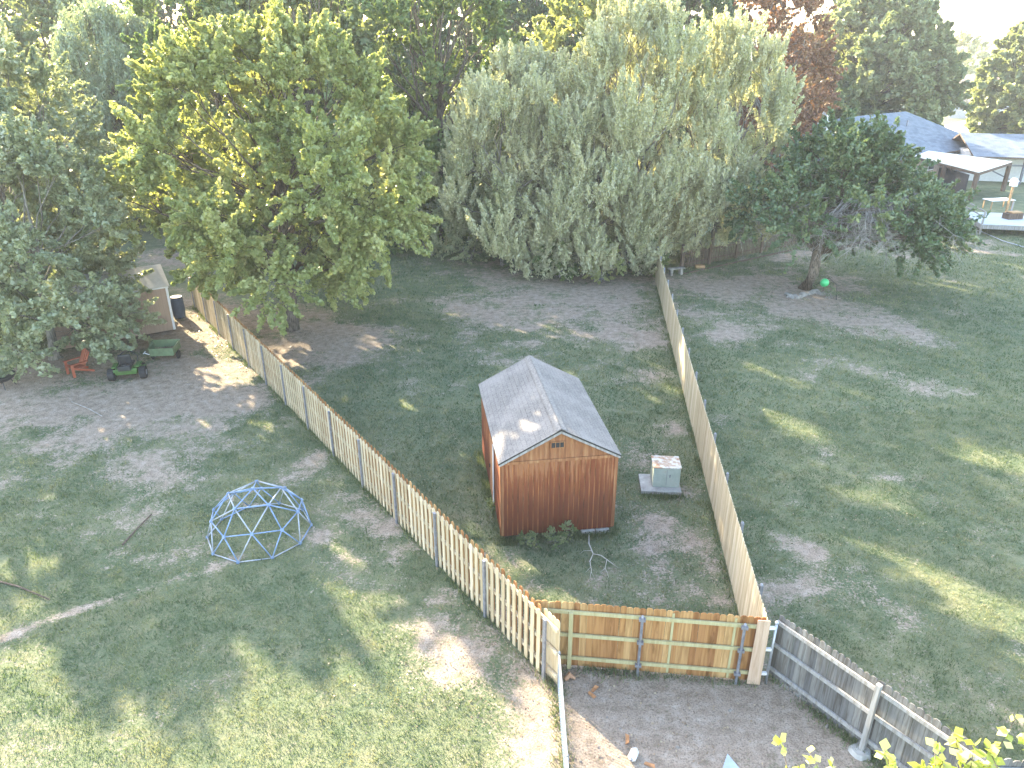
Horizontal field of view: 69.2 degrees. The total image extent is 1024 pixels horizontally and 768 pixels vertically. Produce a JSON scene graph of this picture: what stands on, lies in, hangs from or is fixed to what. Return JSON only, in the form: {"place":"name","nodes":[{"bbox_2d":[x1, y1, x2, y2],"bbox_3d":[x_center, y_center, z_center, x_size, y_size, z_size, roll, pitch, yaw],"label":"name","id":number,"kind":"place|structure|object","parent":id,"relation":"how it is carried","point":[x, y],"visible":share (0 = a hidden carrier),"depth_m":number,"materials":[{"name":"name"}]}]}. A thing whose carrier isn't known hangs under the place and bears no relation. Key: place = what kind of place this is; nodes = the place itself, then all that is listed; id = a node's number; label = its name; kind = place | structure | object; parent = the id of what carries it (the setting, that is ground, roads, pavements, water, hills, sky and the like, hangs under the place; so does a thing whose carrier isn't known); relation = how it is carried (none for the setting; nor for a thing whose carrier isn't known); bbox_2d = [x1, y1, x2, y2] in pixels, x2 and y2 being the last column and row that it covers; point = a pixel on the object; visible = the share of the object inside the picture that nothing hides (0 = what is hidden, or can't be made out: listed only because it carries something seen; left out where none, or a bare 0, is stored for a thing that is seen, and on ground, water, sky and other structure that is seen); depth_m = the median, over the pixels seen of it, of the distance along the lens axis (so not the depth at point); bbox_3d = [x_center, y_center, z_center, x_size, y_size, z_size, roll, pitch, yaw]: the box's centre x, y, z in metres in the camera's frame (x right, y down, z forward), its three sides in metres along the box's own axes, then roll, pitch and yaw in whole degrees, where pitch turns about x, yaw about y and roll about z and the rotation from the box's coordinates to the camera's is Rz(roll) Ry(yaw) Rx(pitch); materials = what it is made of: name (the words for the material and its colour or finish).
{"place":"outdoors","nodes":[
{"label":"outdoors","id":0,"kind":"place"},
{"bbox_2d":[0,74,1023,767],"bbox_3d":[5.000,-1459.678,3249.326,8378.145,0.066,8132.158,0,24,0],"label":"ground","id":1,"kind":"structure","parent":0,"point":[196,400],"depth_m":22.02,"materials":[{"name":"green plant"}]},
{"bbox_2d":[0,370,15,389],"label":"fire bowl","id":2,"kind":"object","parent":1,"relation":"on","point":[7,377],"visible":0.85,"depth_m":30.85,"materials":[{"name":"black metal"}]},
{"bbox_2d":[0,581,48,599],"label":"fallen stick","id":3,"kind":"object","parent":1,"relation":"on","point":[7,583],"visible":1,"depth_m":19.49,"materials":[{"name":"brown wood"}]},
{"bbox_2d":[0,11,62,198],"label":"background tree","id":4,"kind":"object","parent":1,"relation":"on","point":[14,24],"visible":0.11,"depth_m":61.58,"materials":[{"name":"green plant"}]},
{"bbox_2d":[0,0,100,134],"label":"background tree","id":5,"kind":"object","parent":1,"relation":"on","point":[9,14],"visible":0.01,"depth_m":92.73,"materials":[{"name":"green plant"}]},
{"bbox_2d":[0,0,122,151],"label":"background tree","id":6,"kind":"object","parent":1,"relation":"on","point":[38,9],"visible":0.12,"depth_m":67.70,"materials":[{"name":"green plant"}]},
{"bbox_2d":[0,17,155,314],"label":"shade tree","id":7,"kind":"object","parent":1,"relation":"on","point":[36,73],"visible":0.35,"depth_m":34.98,"materials":[{"name":"green plant"}]},
{"bbox_2d":[63,348,94,377],"bbox_3d":[-18.887,-0.953,32.342,0.810,1.034,0.930,18,30,34],"label":"patio chair","id":8,"kind":"object","parent":1,"relation":"on","point":[81,364],"visible":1,"depth_m":32.33,"materials":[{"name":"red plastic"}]},
{"bbox_2d":[0,113,166,382],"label":"shade tree","id":9,"kind":"object","parent":1,"relation":"on","point":[26,143],"visible":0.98,"depth_m":30.75,"materials":[{"name":"green plant"}]},
{"bbox_2d":[71,401,101,415],"bbox_3d":[-16.724,0.963,29.224,2.276,0.048,0.097,16,29,31],"label":"fallen stick","id":10,"kind":"object","parent":1,"relation":"on","point":[85,407],"visible":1,"depth_m":29.34,"materials":[{"name":"grey wood"}]},
{"bbox_2d":[36,0,193,229],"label":"weeping tree","id":11,"kind":"object","parent":1,"relation":"on","point":[105,70],"visible":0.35,"depth_m":53.69,"materials":[{"name":"green plant"}]},
{"bbox_2d":[54,264,175,348],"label":"garden shed","id":12,"kind":"structure","parent":1,"relation":"on","point":[156,282],"depth_m":36.36,"materials":[{"name":"beige"}]},
{"bbox_2d":[107,351,147,380],"bbox_3d":[-16.581,-0.892,32.068,1.510,1.126,1.568,-6,25,-13],"label":"riding mower","id":13,"kind":"object","parent":1,"relation":"on","point":[124,365],"visible":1,"depth_m":31.58,"materials":[{"name":"metal"}]},
{"bbox_2d":[122,514,151,544],"bbox_3d":[-11.069,4.277,21.919,0.073,0.055,1.540,2,24,5],"label":"fallen stick","id":14,"kind":"object","parent":1,"relation":"on","point":[125,541],"visible":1,"depth_m":21.81,"materials":[{"name":"brown wood"}]},
{"bbox_2d":[91,0,215,106],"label":"background tree","id":15,"kind":"object","parent":1,"relation":"on","point":[172,8],"visible":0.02,"depth_m":92.60,"materials":[{"name":"green plant"}]},
{"bbox_2d":[143,339,180,358],"bbox_3d":[-15.906,-1.499,33.833,1.390,0.777,0.985,-2,25,-5],"label":"dump cart","id":16,"kind":"object","parent":1,"relation":"on","point":[154,349],"visible":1,"depth_m":33.83,"materials":[{"name":"green plastic"}]},
{"bbox_2d":[170,295,185,318],"bbox_3d":[-17.551,-4.048,39.012,0.660,1.140,0.660,0,24,0],"label":"rain barrel","id":17,"kind":"object","parent":1,"relation":"on","point":[178,306],"visible":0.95,"depth_m":38.79,"materials":[{"name":"plastic"}]},
{"bbox_2d":[124,0,257,120],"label":"background tree","id":18,"kind":"object","parent":1,"relation":"on","point":[151,17],"depth_m":73.92,"materials":[{"name":"green plant"}]},
{"bbox_2d":[115,0,296,232],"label":"background tree","id":19,"kind":"object","parent":1,"relation":"on","point":[139,8],"visible":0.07,"depth_m":47.59,"materials":[{"name":"green plant"}]},
{"bbox_2d":[206,480,312,563],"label":"climbing dome","id":20,"kind":"structure","parent":1,"relation":"on","point":[240,490],"depth_m":21.19,"materials":[{"name":"blue metal"}]},
{"bbox_2d":[86,0,442,335],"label":"maple tree","id":21,"kind":"object","parent":1,"relation":"on","point":[206,226],"visible":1,"depth_m":31.49,"materials":[{"name":"green plant"}]},
{"bbox_2d":[190,0,344,171],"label":"background tree","id":22,"kind":"object","parent":1,"relation":"on","point":[209,96],"visible":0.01,"depth_m":64.85,"materials":[{"name":"green plant"}]},
{"bbox_2d":[200,0,393,232],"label":"background tree","id":23,"kind":"object","parent":1,"relation":"on","point":[361,36],"visible":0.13,"depth_m":46.97,"materials":[{"name":"green plant"}]},
{"bbox_2d":[350,181,385,247],"bbox_3d":[-11.037,-12.361,51.862,5.758,5.981,6.774,0,24,0],"label":"shrub","id":24,"kind":"object","parent":1,"relation":"on","point":[365,187],"visible":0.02,"depth_m":50.04,"materials":[{"name":"green plant"}]},
{"bbox_2d":[188,276,559,683],"bbox_3d":[-8.351,0.364,28.441,0.194,1.860,32.774,-16,29,-31],"label":"picket fence","id":25,"kind":"object","parent":1,"relation":"on","point":[437,534],"visible":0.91,"depth_m":21.23,"materials":[{"name":"brown wood"}]},
{"bbox_2d":[317,0,458,182],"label":"background tree","id":26,"kind":"object","parent":1,"relation":"on","point":[405,60],"visible":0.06,"depth_m":71.21,"materials":[{"name":"green plant"}]},
{"bbox_2d":[335,0,448,122],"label":"background tree","id":27,"kind":"object","parent":1,"relation":"on","point":[338,99],"depth_m":92.40,"materials":[{"name":"green plant"}]},
{"bbox_2d":[370,184,440,254],"bbox_3d":[-7.361,-11.954,51.469,5.306,5.563,5.575,-9,26,-19],"label":"shrub","id":28,"kind":"object","parent":1,"relation":"on","point":[393,248],"visible":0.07,"depth_m":50.56,"materials":[{"name":"green plant"}]},
{"bbox_2d":[336,0,524,245],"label":"leafy tree","id":29,"kind":"object","parent":1,"relation":"on","point":[486,16],"visible":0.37,"depth_m":49.13,"materials":[{"name":"green plant"}]},
{"bbox_2d":[399,166,468,255],"bbox_3d":[-5.244,-11.665,49.268,5.794,6.855,4.752,0,24,0],"label":"shrub","id":30,"kind":"object","parent":1,"relation":"on","point":[437,182],"visible":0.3,"depth_m":48.66,"materials":[{"name":"green plant"}]},
{"bbox_2d":[425,179,489,264],"bbox_3d":[-2.935,-10.498,48.460,5.900,5.399,5.334,12,27,25],"label":"shrub","id":31,"kind":"object","parent":1,"relation":"on","point":[464,254],"visible":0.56,"depth_m":48.27,"materials":[{"name":"green plant"}]},
{"bbox_2d":[404,0,534,143],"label":"background tree","id":32,"kind":"object","parent":1,"relation":"on","point":[466,24],"visible":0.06,"depth_m":81.87,"materials":[{"name":"green plant"}]},
{"bbox_2d":[485,497,495,513],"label":"weed clump","id":33,"kind":"object","parent":1,"relation":"on","point":[490,506],"visible":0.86,"depth_m":22.56,"materials":[{"name":"green plant"}]},
{"bbox_2d":[474,213,515,267],"bbox_3d":[-0.489,-9.515,47.603,4.137,4.316,4.658,0,24,0],"label":"shrub","id":34,"kind":"object","parent":1,"relation":"on","point":[484,255],"visible":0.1,"depth_m":47.91,"materials":[{"name":"green plant"}]},
{"bbox_2d":[451,0,569,82],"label":"background tree","id":35,"kind":"object","parent":1,"relation":"on","point":[462,56],"visible":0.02,"depth_m":97.01,"materials":[{"name":"green plant"}]},
{"bbox_2d":[3,257,1022,767],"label":"fallen leaves","id":36,"kind":"object","parent":1,"relation":"on","point":[605,535],"depth_m":21.70,"materials":[{"name":"brown plant"}]},
{"bbox_2d":[429,38,616,281],"bbox_3d":[0.732,-13.572,45.239,12.131,13.744,10.969,0,24,0],"label":"willow tree","id":37,"kind":"object","parent":1,"relation":"on","point":[514,81],"visible":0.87,"depth_m":43.05,"materials":[{"name":"green plant"}]},
{"bbox_2d":[462,0,584,160],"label":"background tree","id":38,"kind":"object","parent":1,"relation":"on","point":[526,12],"visible":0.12,"depth_m":69.93,"materials":[{"name":"green plant"}]},
{"bbox_2d":[508,219,545,272],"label":"shrub","id":39,"kind":"object","parent":1,"relation":"on","point":[529,263],"visible":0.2,"depth_m":45.64,"materials":[{"name":"green plant"}]},
{"bbox_2d":[516,530,540,548],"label":"weed clump","id":40,"kind":"object","parent":1,"relation":"on","point":[531,535],"visible":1,"depth_m":21.04,"materials":[{"name":"green plant"}]},
{"bbox_2d":[478,355,621,538],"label":"storage shed","id":41,"kind":"structure","parent":1,"relation":"on","point":[551,453],"depth_m":21.27,"materials":[{"name":"red wood"}]},
{"bbox_2d":[489,433,493,504],"bbox_3d":[-0.628,2.556,22.687,0.060,2.100,0.995,-3,25,-7],"label":"door","id":42,"kind":"structure","parent":41,"relation":"in","point":[491,464],"depth_m":22.59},
{"bbox_2d":[542,525,565,549],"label":"weed clump","id":43,"kind":"object","parent":1,"relation":"on","point":[550,529],"visible":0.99,"depth_m":21.07,"materials":[{"name":"green plant"}]},
{"bbox_2d":[532,236,582,280],"bbox_3d":[3.096,-7.943,45.352,3.894,3.312,3.724,0,24,0],"label":"shrub","id":44,"kind":"object","parent":1,"relation":"on","point":[574,268],"visible":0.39,"depth_m":44.63,"materials":[{"name":"green plant"}]},
{"bbox_2d":[557,651,568,767],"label":"chain link fence","id":45,"kind":"object","parent":1,"relation":"on","point":[562,721],"visible":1,"depth_m":14.96,"materials":[{"name":"metal"}]},
{"bbox_2d":[558,520,577,543],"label":"weed clump","id":46,"kind":"object","parent":1,"relation":"on","point":[572,527],"visible":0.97,"depth_m":21.25,"materials":[{"name":"green plant"}]},
{"bbox_2d":[564,671,575,680],"bbox_3d":[1.297,6.583,16.750,0.273,0.202,0.148,-4,25,-10],"label":"clay lump","id":47,"kind":"object","parent":1,"relation":"on","point":[569,674],"visible":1,"depth_m":16.70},
{"bbox_2d":[491,80,656,282],"bbox_3d":[4.107,-12.311,45.019,10.169,11.604,9.594,13,27,26],"label":"willow tree","id":48,"kind":"object","parent":1,"relation":"on","point":[590,234],"visible":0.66,"depth_m":42.81,"materials":[{"name":"green plant"}]},
{"bbox_2d":[588,691,595,698],"bbox_3d":[1.752,6.831,16.326,0.077,0.050,0.232,-17,29,-32],"label":"bark chip","id":49,"kind":"object","parent":1,"relation":"on","point":[591,694],"visible":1,"depth_m":16.31,"materials":[{"name":"brown wood"}]},
{"bbox_2d":[519,0,670,145],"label":"leafy tree","id":50,"kind":"object","parent":1,"relation":"on","point":[553,38],"visible":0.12,"depth_m":58.73,"materials":[{"name":"green plant"}]},
{"bbox_2d":[562,0,638,75],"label":"background tree","id":51,"kind":"object","parent":1,"relation":"on","point":[586,24],"depth_m":77.26,"materials":[{"name":"green plant"}]},
{"bbox_2d":[578,235,626,284],"bbox_3d":[5.388,-7.458,44.773,2.627,2.906,2.952,-4,25,-8],"label":"shrub","id":52,"kind":"object","parent":1,"relation":"on","point":[618,267],"visible":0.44,"depth_m":44.31,"materials":[{"name":"green plant"}]},
{"bbox_2d":[625,734,628,743],"bbox_3d":[2.374,7.307,15.277,0.077,0.050,0.232,3,25,7],"label":"bark chip","id":53,"kind":"object","parent":1,"relation":"on","point":[626,738],"visible":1,"depth_m":15.28,"materials":[{"name":"brown wood"}]},
{"bbox_2d":[628,747,638,761],"bbox_3d":[2.430,7.422,14.866,0.169,0.169,0.320,12,27,25],"label":"plastic jug","id":54,"kind":"object","parent":1,"relation":"on","point":[633,754],"visible":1,"depth_m":14.80,"materials":[{"name":"white paint"}]},
{"bbox_2d":[523,0,744,275],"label":"willow tree","id":55,"kind":"object","parent":1,"relation":"on","point":[607,48],"visible":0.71,"depth_m":42.58,"materials":[{"name":"green plant"}]},
{"bbox_2d":[624,232,670,277],"bbox_3d":[8.271,-8.121,46.127,3.008,2.996,3.228,0,24,0],"label":"shrub","id":56,"kind":"object","parent":1,"relation":"on","point":[663,261],"visible":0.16,"depth_m":45.42,"materials":[{"name":"green plant"}]},
{"bbox_2d":[644,762,654,767],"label":"bark chip","id":57,"kind":"object","parent":1,"relation":"on","point":[649,764],"visible":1,"depth_m":14.72,"materials":[{"name":"brown wood"}]},
{"bbox_2d":[535,600,770,684],"bbox_3d":[3.025,5.789,16.524,5.056,1.904,0.167,3,25,6],"label":"cedar fence","id":58,"kind":"object","parent":1,"relation":"on","point":[739,651],"visible":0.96,"depth_m":16.49,"materials":[{"name":"wood"}]},
{"bbox_2d":[638,474,681,494],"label":"concrete slab","id":59,"kind":"structure","parent":1,"relation":"on","point":[645,482],"depth_m":23.81,"materials":[{"name":"grey concrete"}]},
{"bbox_2d":[650,455,681,487],"bbox_3d":[4.968,2.837,24.061,0.900,0.732,0.782,2,24,4],"label":"utility box","id":60,"kind":"object","parent":59,"relation":"on","point":[665,471],"visible":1,"depth_m":23.77,"materials":[{"name":"green metal"}]},
{"bbox_2d":[667,266,684,275],"bbox_3d":[10.257,-7.062,46.480,1.100,0.460,0.350,-9,26,-18],"label":"stone bench","id":61,"kind":"object","parent":1,"relation":"on","point":[680,270],"visible":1,"depth_m":46.41,"materials":[{"name":"grey stone"}]},
{"bbox_2d":[624,0,744,167],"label":"dark tree","id":62,"kind":"object","parent":1,"relation":"on","point":[707,6],"visible":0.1,"depth_m":65.62,"materials":[{"name":"green plant"}]},
{"bbox_2d":[673,216,712,261],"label":"shrub","id":63,"kind":"object","parent":1,"relation":"on","point":[708,238],"visible":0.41,"depth_m":48.16,"materials":[{"name":"green plant"}]},
{"bbox_2d":[655,246,767,619],"bbox_3d":[7.278,-1.009,31.466,0.155,1.900,33.622,2,25,5],"label":"board fence","id":64,"kind":"object","parent":1,"relation":"on","point":[747,591],"visible":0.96,"depth_m":22.71,"materials":[{"name":"brown wood"}]},
{"bbox_2d":[681,0,751,119],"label":"background tree","id":65,"kind":"object","parent":1,"relation":"on","point":[697,8],"visible":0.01,"depth_m":83.64,"materials":[{"name":"green plant"}]},
{"bbox_2d":[638,3,806,257],"bbox_3d":[12.865,-15.830,48.012,10.786,15.578,10.491,12,27,24],"label":"willow tree","id":66,"kind":"object","parent":1,"relation":"on","point":[732,37],"visible":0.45,"depth_m":44.81,"materials":[{"name":"green plant"}]},
{"bbox_2d":[723,754,738,767],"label":"plastic sheet","id":67,"kind":"object","parent":1,"relation":"on","point":[729,762],"visible":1,"depth_m":14.74,"materials":[{"name":"white plastic"}]},
{"bbox_2d":[679,219,854,273],"bbox_3d":[18.591,-10.050,51.688,19.393,1.700,1.000,-16,29,-31],"label":"garden fence","id":68,"kind":"object","parent":1,"relation":"on","point":[734,255],"visible":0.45,"depth_m":49.68,"materials":[{"name":"brown wood"}]},
{"bbox_2d":[761,621,778,683],"bbox_3d":[5.635,5.924,16.303,0.190,1.840,0.080,0,24,0],"label":"steel post","id":69,"kind":"object","parent":1,"relation":"on","point":[770,649],"visible":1,"depth_m":16.23,"materials":[{"name":"grey metal"}]},
{"bbox_2d":[704,0,847,169],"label":"russet tree","id":70,"kind":"object","parent":1,"relation":"on","point":[780,12],"visible":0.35,"depth_m":66.97,"materials":[{"name":"red plant"}]},
{"bbox_2d":[740,20,843,134],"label":"background tree","id":71,"kind":"object","parent":1,"relation":"on","point":[831,86],"visible":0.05,"depth_m":86.37,"materials":[{"name":"red plant"}]},
{"bbox_2d":[820,278,828,291],"bbox_3d":[18.001,-5.652,42.840,0.500,0.900,0.500,0,24,0],"label":"gazing ball","id":72,"kind":"object","parent":1,"relation":"on","point":[824,282],"visible":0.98,"depth_m":42.60,"materials":[{"name":"green glass"}]},
{"bbox_2d":[823,285,839,298],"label":"garden plant","id":73,"kind":"object","parent":1,"relation":"on","point":[828,291],"visible":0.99,"depth_m":42.01,"materials":[{"name":"green plant"}]},
{"bbox_2d":[718,106,990,290],"bbox_3d":[19.578,-10.395,42.578,15.330,10.292,12.746,0,24,0],"label":"fruit tree","id":74,"kind":"object","parent":1,"relation":"on","point":[930,213],"visible":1,"depth_m":39.97,"materials":[{"name":"green plant"}]},
{"bbox_2d":[759,111,966,185],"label":"ranch house","id":75,"kind":"structure","parent":1,"relation":"on","point":[928,135],"depth_m":81.47,"materials":[{"name":"blue"}]},
{"bbox_2d":[769,615,995,767],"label":"weathered fence","id":76,"kind":"object","parent":1,"relation":"on","point":[842,699],"visible":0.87,"depth_m":14.96,"materials":[{"name":"wood"}]},
{"bbox_2d":[796,0,976,126],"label":"oak tree","id":77,"kind":"object","parent":1,"relation":"on","point":[876,41],"visible":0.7,"depth_m":90.98,"materials":[{"name":"green plant"}]},
{"bbox_2d":[772,714,1023,767],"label":"young tree","id":78,"kind":"object","parent":1,"relation":"on","point":[963,757],"visible":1,"depth_m":6.41,"materials":[{"name":"yellow plant"}]},
{"bbox_2d":[913,151,1011,200],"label":"patio cover","id":79,"kind":"object","parent":1,"relation":"on","point":[980,165],"visible":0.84,"depth_m":71.25,"materials":[{"name":"white metal"}]},
{"bbox_2d":[929,29,996,74],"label":"distant tree","id":80,"kind":"object","parent":1,"relation":"on","point":[974,46],"visible":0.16,"depth_m":183.53,"materials":[{"name":"green plant"}]},
{"bbox_2d":[949,106,1008,117],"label":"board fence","id":81,"kind":"object","parent":1,"relation":"on","point":[960,113],"visible":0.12,"depth_m":148.41,"materials":[{"name":"wood"}]},
{"bbox_2d":[952,133,1023,184],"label":"outbuilding","id":82,"kind":"structure","parent":1,"relation":"on","point":[1007,147],"depth_m":78.43,"materials":[{"name":"white paint"}]},
{"bbox_2d":[963,21,1023,133],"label":"edge tree","id":83,"kind":"object","parent":1,"relation":"on","point":[990,95],"visible":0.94,"depth_m":103.14,"materials":[{"name":"green plant"}]},
{"bbox_2d":[965,200,1023,234],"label":"wooden deck","id":84,"kind":"structure","parent":1,"relation":"on","point":[994,221],"depth_m":56.56,"materials":[{"name":"grey wood"}]},
{"bbox_2d":[982,198,1015,209],"bbox_3d":[40.170,-14.899,61.378,2.200,0.745,1.100,-4,25,-9],"label":"patio table","id":85,"kind":"object","parent":84,"relation":"on","point":[998,199],"visible":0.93,"depth_m":61.11,"materials":[{"name":"white paint"}]},
{"bbox_2d":[1002,211,1023,219],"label":"storage bin","id":86,"kind":"object","parent":84,"relation":"on","point":[1010,215],"visible":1,"depth_m":57.47,"materials":[{"name":"brown wood"}]},
{"bbox_2d":[976,230,1023,246],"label":"border pipe","id":87,"kind":"object","parent":1,"relation":"on","point":[1000,239],"visible":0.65,"depth_m":54.72,"materials":[{"name":"metal"}]},
{"bbox_2d":[997,758,1023,767],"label":"weathered fence","id":88,"kind":"object","parent":1,"relation":"on","point":[1010,763],"visible":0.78,"depth_m":12.85,"materials":[{"name":"wood"}]},
{"bbox_2d":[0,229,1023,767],"bbox_3d":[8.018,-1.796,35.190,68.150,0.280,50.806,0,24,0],"label":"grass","id":89,"kind":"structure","parent":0,"point":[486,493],"depth_m":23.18,"materials":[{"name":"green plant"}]},
{"bbox_2d":[0,35,1023,73],"bbox_3d":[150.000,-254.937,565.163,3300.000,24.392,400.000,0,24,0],"label":"hills","id":90,"kind":"structure","parent":0,"point":[989,50],"depth_m":461.81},
{"bbox_2d":[5,0,1023,40],"label":"sky","id":91,"kind":"structure","parent":0,"point":[992,19],"materials":[{"name":"white"}]},
{"bbox_2d":[695,264,704,267],"bbox_3d":[12.142,-7.597,47.974,0.600,0.200,0.300,0,24,0],"label":"wood block","id":92,"kind":"object","parent":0,"point":[699,265],"depth_m":47.85,"materials":[{"name":"beige wood"}]},
{"bbox_2d":[944,121,969,132],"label":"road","id":93,"kind":"structure","parent":0,"point":[958,127],"depth_m":131.73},
{"bbox_2d":[955,74,1005,105],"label":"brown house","id":94,"kind":"structure","parent":0,"point":[971,77],"depth_m":160.53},
{"bbox_2d":[1005,178,1019,211],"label":"bird house","id":95,"kind":"structure","parent":0,"point":[1014,182],"depth_m":59.87,"materials":[{"name":"beige wood"}]}
]}

